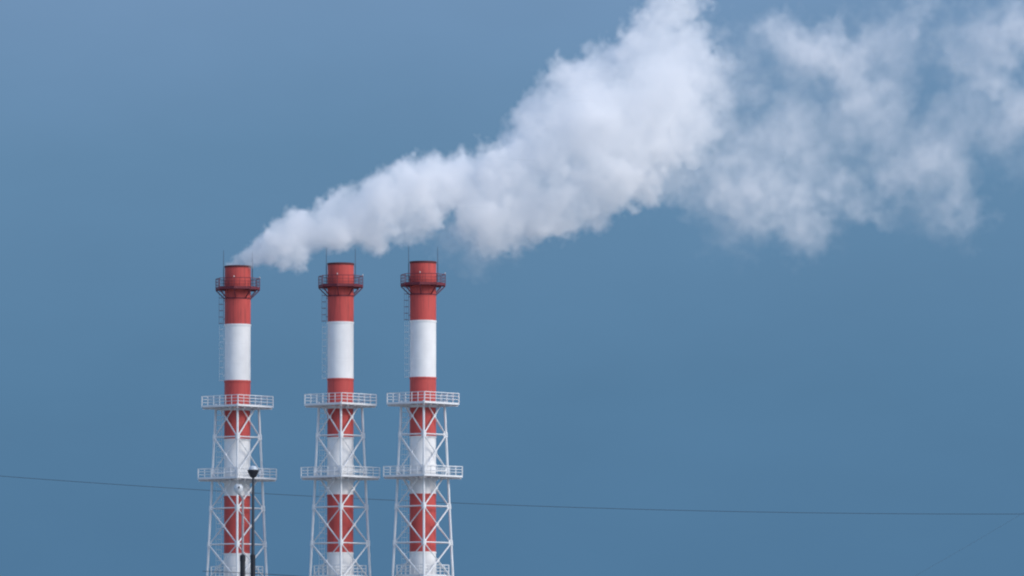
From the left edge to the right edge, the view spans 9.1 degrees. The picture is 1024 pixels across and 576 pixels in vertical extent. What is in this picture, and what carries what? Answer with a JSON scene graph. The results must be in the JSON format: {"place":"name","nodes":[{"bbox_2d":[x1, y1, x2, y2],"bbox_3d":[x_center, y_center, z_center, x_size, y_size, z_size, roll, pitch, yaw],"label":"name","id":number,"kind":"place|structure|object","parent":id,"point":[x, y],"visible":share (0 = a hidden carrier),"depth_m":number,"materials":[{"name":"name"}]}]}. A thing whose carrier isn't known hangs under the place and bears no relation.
{"place":"outdoors","nodes":[
{"label":"outdoors","id":0,"kind":"place"},
{"bbox_2d":[198,250,276,575],"bbox_3d":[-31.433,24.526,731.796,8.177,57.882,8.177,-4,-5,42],"label":"chimney","id":1,"kind":"object","parent":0,"point":[238,289],"visible":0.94,"depth_m":731.38,"materials":[{"name":"red paint"}]},
{"bbox_2d":[234,484,245,575],"bbox_3d":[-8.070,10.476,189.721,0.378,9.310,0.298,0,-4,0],"label":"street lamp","id":2,"kind":"object","parent":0,"point":[238,489],"visible":1,"depth_m":189.93,"materials":[{"name":"white metal"}]},
{"bbox_2d":[205,571,291,575],"bbox_3d":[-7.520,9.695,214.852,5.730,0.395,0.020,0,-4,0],"label":"overhead wire","id":3,"kind":"object","parent":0,"point":[255,573],"visible":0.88,"depth_m":214.85,"materials":[{"name":"black metal"}]},
{"bbox_2d":[247,466,258,575],"bbox_3d":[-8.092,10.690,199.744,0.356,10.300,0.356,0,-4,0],"label":"street lamp","id":4,"kind":"object","parent":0,"point":[253,471],"visible":1,"depth_m":199.94,"materials":[{"name":"black metal"}]},
{"bbox_2d":[301,248,379,575],"bbox_3d":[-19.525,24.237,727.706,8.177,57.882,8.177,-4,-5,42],"label":"chimney","id":5,"kind":"object","parent":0,"point":[339,477],"visible":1,"depth_m":727.25,"materials":[{"name":"white metal"}]},
{"bbox_2d":[383,246,462,575],"bbox_3d":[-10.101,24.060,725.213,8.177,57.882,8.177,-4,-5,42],"label":"chimney","id":6,"kind":"object","parent":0,"point":[423,404],"visible":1,"depth_m":724.75,"materials":[{"name":"white metal"}]},
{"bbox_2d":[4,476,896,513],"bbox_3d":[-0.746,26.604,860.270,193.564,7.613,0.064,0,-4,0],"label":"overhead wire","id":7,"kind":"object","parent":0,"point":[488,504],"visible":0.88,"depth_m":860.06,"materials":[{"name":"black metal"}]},
{"bbox_2d":[0,0,1023,575],"label":"sky","id":8,"kind":"structure","parent":0,"point":[761,259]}
]}

